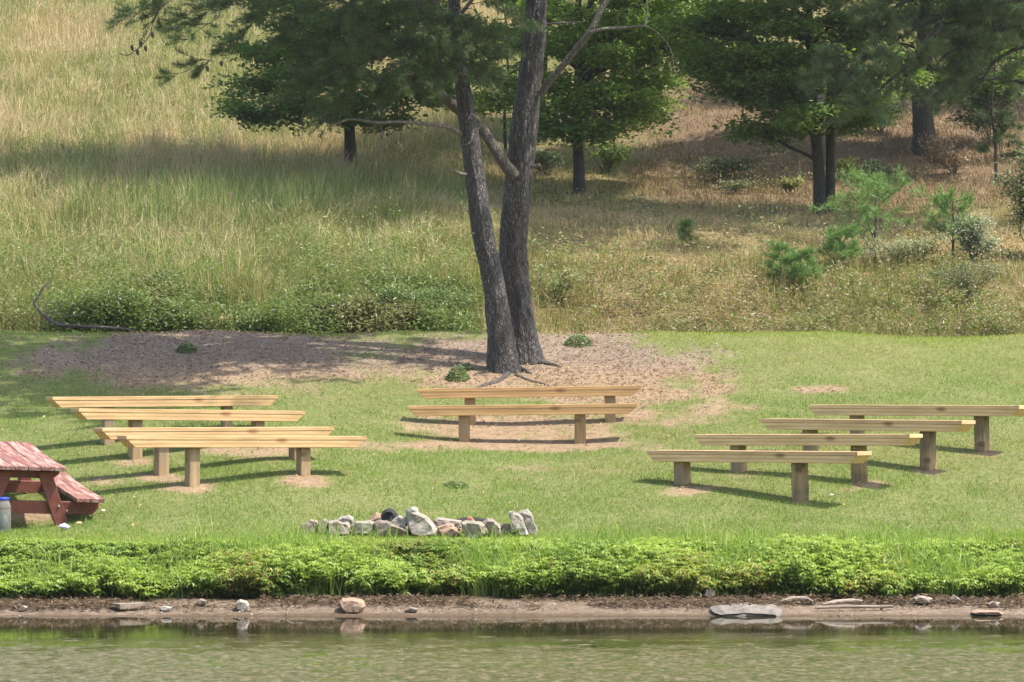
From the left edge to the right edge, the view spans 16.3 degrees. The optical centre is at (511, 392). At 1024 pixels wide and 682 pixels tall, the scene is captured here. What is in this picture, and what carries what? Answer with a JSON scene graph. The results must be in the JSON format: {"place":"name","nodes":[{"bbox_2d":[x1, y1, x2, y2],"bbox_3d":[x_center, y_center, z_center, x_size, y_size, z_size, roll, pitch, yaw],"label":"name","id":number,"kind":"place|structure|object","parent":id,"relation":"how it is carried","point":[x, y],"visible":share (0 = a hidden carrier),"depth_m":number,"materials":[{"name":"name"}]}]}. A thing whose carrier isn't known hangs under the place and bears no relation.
{"place":"outdoors","nodes":[
{"label":"outdoors","id":0,"kind":"place"},
{"bbox_2d":[327,519,379,538],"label":"tall grass","id":1,"kind":"structure","parent":0,"point":[360,527],"depth_m":32.22,"materials":[{"name":"green plant"}]},
{"bbox_2d":[0,0,1023,616],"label":"ground","id":2,"kind":"structure","parent":0,"point":[480,434],"depth_m":41.35,"materials":[{"name":"green plant"}]},
{"bbox_2d":[0,497,10,531],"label":"glass jar","id":3,"kind":"object","parent":2,"relation":"on","point":[5,513],"visible":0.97,"depth_m":32.98,"materials":[{"name":"white"}]},
{"bbox_2d":[0,441,104,524],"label":"picnic table","id":4,"kind":"object","parent":2,"relation":"on","point":[24,463],"visible":0.95,"depth_m":33.60,"materials":[{"name":"red paint"}]},
{"bbox_2d":[59,523,69,529],"bbox_3d":[-4.117,1.227,32.899,0.092,0.065,0.085,0,0,36],"label":"crumpled paper","id":5,"kind":"object","parent":2,"relation":"on","point":[63,525],"visible":1,"depth_m":32.88,"materials":[{"name":"white paper"}]},
{"bbox_2d":[110,602,149,608],"bbox_3d":[-3.182,1.773,29.834,0.280,0.045,0.180,0,0,-32],"label":"broken board","id":6,"kind":"object","parent":2,"relation":"on","point":[125,605],"visible":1,"depth_m":29.75,"materials":[{"name":"grey wood"}]},
{"bbox_2d":[46,395,277,444],"bbox_3d":[-3.704,0.344,38.020,2.500,0.620,0.260,0,0,-24],"label":"plank bench","id":7,"kind":"object","parent":2,"relation":"on","point":[222,402],"visible":0.7,"depth_m":37.86,"materials":[{"name":"brown wood"}]},
{"bbox_2d":[160,606,171,609],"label":"shore stone","id":8,"kind":"object","parent":2,"relation":"on","point":[165,608],"visible":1,"depth_m":29.70,"materials":[{"name":"white stone"}]},
{"bbox_2d":[127,288,222,312],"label":"shrub","id":9,"kind":"object","parent":2,"relation":"on","point":[152,302],"visible":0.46,"depth_m":49.28,"materials":[{"name":"green plant"}]},
{"bbox_2d":[175,341,196,353],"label":"weed patch","id":10,"kind":"object","parent":2,"relation":"on","point":[180,347],"visible":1,"depth_m":43.95,"materials":[{"name":"green plant"}]},
{"bbox_2d":[71,408,304,459],"bbox_3d":[-3.353,0.488,37.165,2.503,0.627,0.260,1,0,-26],"label":"plank bench","id":11,"kind":"object","parent":2,"relation":"on","point":[135,418],"visible":0.66,"depth_m":36.97,"materials":[{"name":"brown wood"}]},
{"bbox_2d":[196,598,206,604],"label":"shore stone","id":12,"kind":"object","parent":2,"relation":"on","point":[200,601],"visible":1,"depth_m":29.88,"materials":[{"name":"grey stone"}]},
{"bbox_2d":[93,427,333,475],"bbox_3d":[-2.993,0.643,36.115,2.539,0.589,0.260,0,0,-28],"label":"plank bench","id":13,"kind":"object","parent":2,"relation":"on","point":[161,461],"visible":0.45,"depth_m":35.91,"materials":[{"name":"brown wood"}]},
{"bbox_2d":[204,310,234,329],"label":"shrub","id":14,"kind":"object","parent":2,"relation":"on","point":[222,317],"visible":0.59,"depth_m":48.96,"materials":[{"name":"green plant"}]},
{"bbox_2d":[117,436,365,486],"bbox_3d":[-2.638,0.724,35.140,2.539,0.602,0.260,0,0,-27],"label":"plank bench","id":15,"kind":"object","parent":2,"relation":"on","point":[193,445],"visible":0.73,"depth_m":34.96,"materials":[{"name":"brown wood"}]},
{"bbox_2d":[237,599,249,610],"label":"shore stone","id":16,"kind":"object","parent":2,"relation":"on","point":[243,605],"visible":1,"depth_m":29.66,"materials":[{"name":"grey stone"}]},
{"bbox_2d":[299,522,312,533],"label":"fire ring stone","id":17,"kind":"object","parent":2,"relation":"on","point":[307,526],"visible":0.55,"depth_m":32.76,"materials":[{"name":"grey stone"}]},
{"bbox_2d":[308,519,317,532],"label":"fire ring stone","id":18,"kind":"object","parent":2,"relation":"on","point":[311,521],"visible":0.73,"depth_m":32.85,"materials":[{"name":"grey stone"}]},
{"bbox_2d":[272,531,355,592],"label":"tall grass","id":19,"kind":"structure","parent":2,"relation":"on","point":[326,551],"depth_m":30.78,"materials":[{"name":"green plant"}]},
{"bbox_2d":[318,519,328,533],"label":"fire ring stone","id":20,"kind":"object","parent":2,"relation":"on","point":[322,522],"visible":0.65,"depth_m":32.71,"materials":[{"name":"grey stone"}]},
{"bbox_2d":[328,520,350,534],"bbox_3d":[-1.576,1.231,32.751,0.212,0.141,0.274,0,0,0],"label":"fire ring stone","id":21,"kind":"object","parent":2,"relation":"on","point":[341,524],"visible":0.77,"depth_m":32.63,"materials":[{"name":"grey stone"}]},
{"bbox_2d":[337,515,353,530],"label":"fire ring stone","id":22,"kind":"object","parent":2,"relation":"on","point":[349,518],"visible":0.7,"depth_m":32.95,"materials":[{"name":"grey stone"}]},
{"bbox_2d":[202,0,493,170],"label":"oak tree","id":23,"kind":"object","parent":2,"relation":"on","point":[269,114],"visible":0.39,"depth_m":66.42,"materials":[{"name":"green plant"}]},
{"bbox_2d":[339,597,365,612],"bbox_3d":[-1.322,1.760,29.697,0.224,0.126,0.340,0,0,0],"label":"shore stone","id":24,"kind":"object","parent":2,"relation":"on","point":[352,605],"visible":1,"depth_m":29.55,"materials":[{"name":"stone"}]},
{"bbox_2d":[351,520,373,534],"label":"fire ring stone","id":25,"kind":"object","parent":2,"relation":"on","point":[358,524],"visible":0.75,"depth_m":32.68,"materials":[{"name":"grey stone"}]},
{"bbox_2d":[368,512,381,521],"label":"fire ring stone","id":26,"kind":"object","parent":2,"relation":"on","point":[376,516],"visible":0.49,"depth_m":33.01,"materials":[{"name":"stone"}]},
{"bbox_2d":[102,0,675,387],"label":"pine tree","id":27,"kind":"object","parent":2,"relation":"on","point":[513,345],"visible":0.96,"depth_m":43.46,"materials":[{"name":"green plant"}]},
{"bbox_2d":[381,508,397,520],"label":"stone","id":28,"kind":"object","parent":2,"relation":"on","point":[389,514],"visible":0.6,"depth_m":32.98,"materials":[{"name":"grey stone"}]},
{"bbox_2d":[374,520,410,536],"bbox_3d":[-1.094,1.237,32.699,0.335,0.152,0.314,0,0,0],"label":"fire ring stone","id":29,"kind":"object","parent":2,"relation":"on","point":[383,524],"visible":0.83,"depth_m":32.57,"materials":[{"name":"grey stone"}]},
{"bbox_2d":[391,515,406,526],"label":"fire ring stone","id":30,"kind":"object","parent":29,"relation":"on","point":[399,520],"visible":0.94,"depth_m":32.67,"materials":[{"name":"grey stone"}]},
{"bbox_2d":[368,521,422,540],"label":"tall grass","id":31,"kind":"structure","parent":2,"relation":"on","point":[389,533],"depth_m":32.17,"materials":[{"name":"green plant"}]},
{"bbox_2d":[406,607,417,611],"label":"shore stone","id":32,"kind":"object","parent":2,"relation":"on","point":[411,609],"visible":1,"depth_m":29.58,"materials":[{"name":"beige stone"}]},
{"bbox_2d":[351,279,483,317],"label":"shrub","id":33,"kind":"object","parent":2,"relation":"on","point":[426,292],"visible":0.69,"depth_m":49.32,"materials":[{"name":"green plant"}]},
{"bbox_2d":[406,506,437,536],"bbox_3d":[-0.825,1.185,32.702,0.291,0.294,0.336,0,0,0],"label":"fire ring stone","id":34,"kind":"object","parent":2,"relation":"on","point":[415,520],"visible":0.98,"depth_m":32.56,"materials":[{"name":"grey stone"}]},
{"bbox_2d":[437,523,454,530],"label":"fire ring stone","id":35,"kind":"object","parent":2,"relation":"on","point":[444,526],"visible":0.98,"depth_m":32.81,"materials":[{"name":"stone"}]},
{"bbox_2d":[433,517,461,527],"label":"fire ring stone","id":36,"kind":"object","parent":2,"relation":"on","point":[438,521],"visible":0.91,"depth_m":32.98,"materials":[{"name":"grey stone"}]},
{"bbox_2d":[439,526,459,535],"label":"fire ring stone","id":37,"kind":"object","parent":2,"relation":"on","point":[452,530],"visible":1,"depth_m":32.64,"materials":[{"name":"stone"}]},
{"bbox_2d":[444,480,469,488],"bbox_3d":[-0.547,0.910,35.608,0.288,0.086,0.345,0,0,0],"label":"weed patch","id":38,"kind":"object","parent":2,"relation":"on","point":[453,482],"visible":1,"depth_m":35.56,"materials":[{"name":"green plant"}]},
{"bbox_2d":[445,364,470,381],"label":"weed patch","id":39,"kind":"object","parent":2,"relation":"on","point":[462,373],"visible":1,"depth_m":42.94,"materials":[{"name":"green plant"}]},
{"bbox_2d":[414,528,509,592],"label":"tall grass","id":40,"kind":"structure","parent":2,"relation":"on","point":[454,562],"depth_m":30.75,"materials":[{"name":"green plant"}]},
{"bbox_2d":[461,362,473,369],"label":"weed patch","id":41,"kind":"object","parent":2,"relation":"on","point":[469,366],"visible":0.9,"depth_m":43.58,"materials":[{"name":"green plant"}]},
{"bbox_2d":[456,517,484,521],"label":"stone","id":42,"kind":"object","parent":2,"relation":"on","point":[475,519],"visible":0.2,"depth_m":33.29,"materials":[{"name":"grey stone"}]},
{"bbox_2d":[461,520,484,538],"bbox_3d":[-0.352,1.245,32.599,0.222,0.169,0.291,0,0,0],"label":"fire ring stone","id":43,"kind":"object","parent":2,"relation":"on","point":[472,527],"visible":0.87,"depth_m":32.48,"materials":[{"name":"grey stone"}]},
{"bbox_2d":[482,518,500,535],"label":"fire ring stone","id":44,"kind":"object","parent":2,"relation":"on","point":[489,523],"visible":0.94,"depth_m":32.63,"materials":[{"name":"grey stone"}]},
{"bbox_2d":[501,523,510,533],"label":"fire ring stone","id":45,"kind":"object","parent":2,"relation":"on","point":[507,529],"visible":0.86,"depth_m":32.72,"materials":[{"name":"grey stone"}]},
{"bbox_2d":[470,14,552,152],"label":"young tree","id":46,"kind":"object","parent":2,"relation":"on","point":[516,66],"visible":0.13,"depth_m":69.97,"materials":[{"name":"green plant"}]},
{"bbox_2d":[0,0,1023,337],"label":"meadow grass","id":47,"kind":"structure","parent":2,"relation":"on","point":[244,202],"depth_m":63.64,"materials":[{"name":"green plant"}]},
{"bbox_2d":[0,507,1023,599],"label":"shoreline vegetation","id":48,"kind":"object","parent":2,"relation":"on","point":[212,565],"visible":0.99,"depth_m":30.57,"materials":[{"name":"green plant"}]},
{"bbox_2d":[0,329,1023,554],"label":"lawn grass","id":49,"kind":"structure","parent":2,"relation":"on","point":[651,533],"depth_m":36.34,"materials":[{"name":"green plant"}]},
{"bbox_2d":[0,329,1023,532],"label":"fallen needle litter","id":50,"kind":"object","parent":2,"relation":"on","point":[322,345],"visible":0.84,"depth_m":43.48,"materials":[{"name":"brown plant"}]},
{"bbox_2d":[0,589,1023,615],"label":"shore debris","id":51,"kind":"object","parent":2,"relation":"on","point":[711,601],"visible":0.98,"depth_m":29.95,"materials":[{"name":"brown soil"}]},
{"bbox_2d":[0,192,1023,337],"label":"weed undergrowth","id":52,"kind":"object","parent":2,"relation":"on","point":[323,304],"visible":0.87,"depth_m":49.96,"materials":[{"name":"green plant"}]},
{"bbox_2d":[509,511,527,534],"bbox_3d":[0.064,1.197,32.748,0.185,0.240,0.229,0,0,0],"label":"fire ring stone","id":53,"kind":"object","parent":2,"relation":"on","point":[516,517],"visible":0.96,"depth_m":32.65,"materials":[{"name":"grey stone"}]},
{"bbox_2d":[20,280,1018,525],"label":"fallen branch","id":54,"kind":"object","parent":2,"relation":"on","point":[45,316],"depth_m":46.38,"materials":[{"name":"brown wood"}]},
{"bbox_2d":[408,403,636,443],"bbox_3d":[0.123,0.401,39.330,2.514,0.542,0.260,-1,0,2],"label":"plank bench","id":55,"kind":"object","parent":2,"relation":"on","point":[463,413],"visible":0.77,"depth_m":39.22,"materials":[{"name":"brown wood"}]},
{"bbox_2d":[519,509,537,534],"bbox_3d":[0.152,1.194,32.898,0.183,0.253,0.199,0,0,0],"label":"fire ring stone","id":56,"kind":"object","parent":2,"relation":"on","point":[526,515],"visible":0.94,"depth_m":32.81,"materials":[{"name":"grey stone"}]},
{"bbox_2d":[417,385,640,424],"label":"plank bench","id":57,"kind":"object","parent":2,"relation":"on","point":[609,393],"visible":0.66,"depth_m":40.28,"materials":[{"name":"brown wood"}]},
{"bbox_2d":[491,1,594,142],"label":"young tree","id":58,"kind":"object","parent":2,"relation":"on","point":[545,67],"visible":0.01,"depth_m":71.95,"materials":[{"name":"green plant"}]},
{"bbox_2d":[534,147,571,174],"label":"shrub","id":59,"kind":"object","parent":2,"relation":"on","point":[545,158],"visible":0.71,"depth_m":66.98,"materials":[{"name":"green plant"}]},
{"bbox_2d":[530,263,584,302],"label":"shrub","id":60,"kind":"object","parent":2,"relation":"on","point":[558,284],"visible":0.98,"depth_m":50.45,"materials":[{"name":"green plant"}]},
{"bbox_2d":[563,332,592,346],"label":"weed patch","id":61,"kind":"object","parent":2,"relation":"on","point":[576,337],"visible":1,"depth_m":45.13,"materials":[{"name":"green plant"}]},
{"bbox_2d":[438,0,740,195],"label":"oak tree","id":62,"kind":"object","parent":2,"relation":"on","point":[617,50],"visible":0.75,"depth_m":63.39,"materials":[{"name":"green plant"}]},
{"bbox_2d":[552,0,655,122],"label":"young tree","id":63,"kind":"object","parent":2,"relation":"on","point":[588,2],"visible":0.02,"depth_m":73.94,"materials":[{"name":"green plant"}]},
{"bbox_2d":[583,139,635,172],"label":"shrub","id":64,"kind":"object","parent":2,"relation":"on","point":[615,157],"visible":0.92,"depth_m":66.88,"materials":[{"name":"green plant"}]},
{"bbox_2d":[582,0,690,155],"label":"young tree","id":65,"kind":"object","parent":2,"relation":"on","point":[663,11],"visible":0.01,"depth_m":68.10,"materials":[{"name":"green plant"}]},
{"bbox_2d":[602,20,688,152],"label":"young tree","id":66,"kind":"object","parent":2,"relation":"on","point":[668,118],"visible":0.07,"depth_m":69.14,"materials":[{"name":"green plant"}]},
{"bbox_2d":[674,217,698,241],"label":"pine sapling","id":67,"kind":"object","parent":2,"relation":"on","point":[683,224],"visible":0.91,"depth_m":53.98,"materials":[{"name":"green plant"}]},
{"bbox_2d":[704,589,715,595],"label":"shore stone","id":68,"kind":"object","parent":2,"relation":"on","point":[707,592],"visible":0.98,"depth_m":30.33,"materials":[{"name":"grey stone"}]},
{"bbox_2d":[686,153,769,179],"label":"shrub","id":69,"kind":"object","parent":2,"relation":"on","point":[725,163],"visible":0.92,"depth_m":66.36,"materials":[{"name":"green plant"}]},
{"bbox_2d":[706,178,764,193],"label":"shrub","id":70,"kind":"object","parent":2,"relation":"on","point":[738,184],"visible":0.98,"depth_m":63.44,"materials":[{"name":"green plant"}]},
{"bbox_2d":[710,602,782,616],"bbox_3d":[1.940,1.799,29.665,0.601,0.091,0.462,0,7,0],"label":"shore stone","id":71,"kind":"object","parent":2,"relation":"on","point":[741,609],"visible":0.99,"depth_m":29.52,"materials":[{"name":"grey stone"}]},
{"bbox_2d":[647,450,871,501],"bbox_3d":[2.405,0.865,35.126,2.499,0.592,0.260,0,0,38],"label":"plank bench","id":72,"kind":"object","parent":2,"relation":"on","point":[799,461],"visible":0.77,"depth_m":34.87,"materials":[{"name":"brown wood"}]},
{"bbox_2d":[756,235,797,284],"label":"pine sapling","id":73,"kind":"object","parent":2,"relation":"on","point":[781,246],"visible":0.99,"depth_m":51.27,"materials":[{"name":"green plant"}]},
{"bbox_2d":[777,175,804,193],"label":"shrub","id":74,"kind":"object","parent":2,"relation":"on","point":[788,185],"visible":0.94,"depth_m":63.98,"materials":[{"name":"green plant"}]},
{"bbox_2d":[640,0,943,216],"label":"oak tree","id":75,"kind":"object","parent":2,"relation":"on","point":[754,66],"visible":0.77,"depth_m":59.77,"materials":[{"name":"green plant"}]},
{"bbox_2d":[780,596,813,602],"bbox_3d":[2.383,1.730,29.987,0.284,0.054,0.087,0,0,0],"label":"driftwood","id":76,"kind":"object","parent":2,"relation":"on","point":[799,598],"visible":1,"depth_m":29.98,"materials":[{"name":"grey wood"}]},
{"bbox_2d":[777,242,829,292],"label":"pine sapling","id":77,"kind":"object","parent":2,"relation":"on","point":[794,257],"visible":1,"depth_m":50.91,"materials":[{"name":"green plant"}]},
{"bbox_2d":[694,434,922,482],"bbox_3d":[2.965,0.713,36.054,2.539,0.592,0.260,-1,0,36],"label":"plank bench","id":78,"kind":"object","parent":2,"relation":"on","point":[858,442],"visible":0.72,"depth_m":35.83,"materials":[{"name":"beige wood"}]},
{"bbox_2d":[815,220,865,265],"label":"pine sapling","id":79,"kind":"object","parent":2,"relation":"on","point":[842,247],"visible":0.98,"depth_m":51.94,"materials":[{"name":"green plant"}]},
{"bbox_2d":[825,155,858,178],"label":"shrub","id":80,"kind":"object","parent":2,"relation":"on","point":[843,165],"visible":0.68,"depth_m":65.93,"materials":[{"name":"green plant"}]},
{"bbox_2d":[822,598,862,604],"bbox_3d":[2.765,1.746,29.921,0.382,0.052,0.047,0,0,-20],"label":"driftwood","id":81,"kind":"object","parent":2,"relation":"on","point":[842,601],"visible":1,"depth_m":29.90,"materials":[{"name":"grey wood"}]},
{"bbox_2d":[815,605,892,608],"bbox_3d":[2.840,1.777,29.726,0.653,0.030,0.031,0,0,-4],"label":"driftwood","id":82,"kind":"object","parent":2,"relation":"on","point":[853,606],"visible":1,"depth_m":29.71,"materials":[{"name":"grey wood"}]},
{"bbox_2d":[761,418,975,470],"bbox_3d":[3.661,0.584,37.000,2.494,0.615,0.260,0,0,40],"label":"plank bench","id":83,"kind":"object","parent":2,"relation":"on","point":[928,429],"visible":0.73,"depth_m":36.66,"materials":[{"name":"brown wood"}]},
{"bbox_2d":[805,162,936,267],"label":"pine sapling","id":84,"kind":"object","parent":2,"relation":"on","point":[879,185],"visible":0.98,"depth_m":52.42,"materials":[{"name":"green plant"}]},
{"bbox_2d":[840,92,911,132],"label":"shrub","id":85,"kind":"object","parent":2,"relation":"on","point":[896,111],"visible":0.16,"depth_m":72.78,"materials":[{"name":"green plant"}]},
{"bbox_2d":[867,172,890,207],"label":"pine sapling","id":86,"kind":"object","parent":2,"relation":"on","point":[875,174],"visible":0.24,"depth_m":61.98,"materials":[{"name":"green plant"}]},
{"bbox_2d":[856,158,901,179],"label":"shrub","id":87,"kind":"object","parent":2,"relation":"on","point":[875,165],"visible":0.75,"depth_m":64.92,"materials":[{"name":"green plant"}]},
{"bbox_2d":[849,230,955,267],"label":"shrub","id":88,"kind":"object","parent":2,"relation":"on","point":[907,244],"visible":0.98,"depth_m":52.12,"materials":[{"name":"green plant"}]},
{"bbox_2d":[787,0,1023,128],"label":"pine tree","id":89,"kind":"object","parent":2,"relation":"on","point":[980,16],"visible":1,"depth_m":57.36,"materials":[{"name":"green plant"}]},
{"bbox_2d":[808,405,1023,451],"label":"plank bench","id":90,"kind":"object","parent":2,"relation":"on","point":[981,414],"visible":0.68,"depth_m":37.66,"materials":[{"name":"beige wood"}]},
{"bbox_2d":[888,227,950,261],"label":"shrub","id":91,"kind":"object","parent":2,"relation":"on","point":[916,234],"visible":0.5,"depth_m":52.92,"materials":[{"name":"green plant"}]},
{"bbox_2d":[914,595,932,602],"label":"shore stone","id":92,"kind":"object","parent":2,"relation":"on","point":[918,598],"visible":1,"depth_m":29.95,"materials":[{"name":"grey stone"}]},
{"bbox_2d":[876,0,1023,156],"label":"oak tree","id":93,"kind":"object","parent":2,"relation":"on","point":[922,120],"visible":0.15,"depth_m":69.97,"materials":[{"name":"green plant"}]},
{"bbox_2d":[912,131,989,174],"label":"shrub","id":94,"kind":"object","parent":2,"relation":"on","point":[943,155],"visible":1,"depth_m":65.97,"materials":[{"name":"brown plant"}]},
{"bbox_2d":[921,184,984,257],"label":"pine sapling","id":95,"kind":"object","parent":2,"relation":"on","point":[941,200],"visible":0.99,"depth_m":52.72,"materials":[{"name":"green plant"}]},
{"bbox_2d":[950,594,960,601],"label":"shore stone","id":96,"kind":"object","parent":2,"relation":"on","point":[953,596],"visible":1,"depth_m":30.03,"materials":[{"name":"grey stone"}]},
{"bbox_2d":[909,254,1013,304],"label":"shrub","id":97,"kind":"object","parent":2,"relation":"on","point":[961,275],"visible":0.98,"depth_m":50.51,"materials":[{"name":"green plant"}]},
{"bbox_2d":[937,211,1000,267],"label":"shrub","id":98,"kind":"object","parent":2,"relation":"on","point":[969,243],"visible":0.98,"depth_m":52.59,"materials":[{"name":"green plant"}]},
{"bbox_2d":[934,2,1023,96],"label":"oak tree","id":99,"kind":"object","parent":2,"relation":"on","point":[1019,94],"visible":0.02,"depth_m":79.78,"materials":[{"name":"green plant"}]},
{"bbox_2d":[937,89,1023,145],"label":"shrub","id":100,"kind":"object","parent":2,"relation":"on","point":[986,106],"visible":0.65,"depth_m":70.75,"materials":[{"name":"green plant"}]},
{"bbox_2d":[971,609,1002,614],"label":"shore stone","id":101,"kind":"object","parent":2,"relation":"on","point":[984,612],"visible":1,"depth_m":29.51,"materials":[{"name":"stone"}]},
{"bbox_2d":[988,601,999,605],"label":"shore stone","id":102,"kind":"object","parent":2,"relation":"on","point":[997,603],"visible":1,"depth_m":29.88,"materials":[{"name":"grey stone"}]},
{"bbox_2d":[971,42,1023,181],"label":"young pine","id":103,"kind":"object","parent":2,"relation":"on","point":[983,118],"visible":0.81,"depth_m":61.00,"materials":[{"name":"green plant"}]},
{"bbox_2d":[987,139,1023,240],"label":"shrub","id":104,"kind":"object","parent":2,"relation":"on","point":[1020,191],"visible":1,"depth_m":53.15,"materials":[{"name":"green plant"}]},
{"bbox_2d":[0,616,1023,681],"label":"water","id":105,"kind":"structure","parent":0,"point":[524,649],"depth_m":25.66,"materials":[{"name":"green liquid"}]}
]}

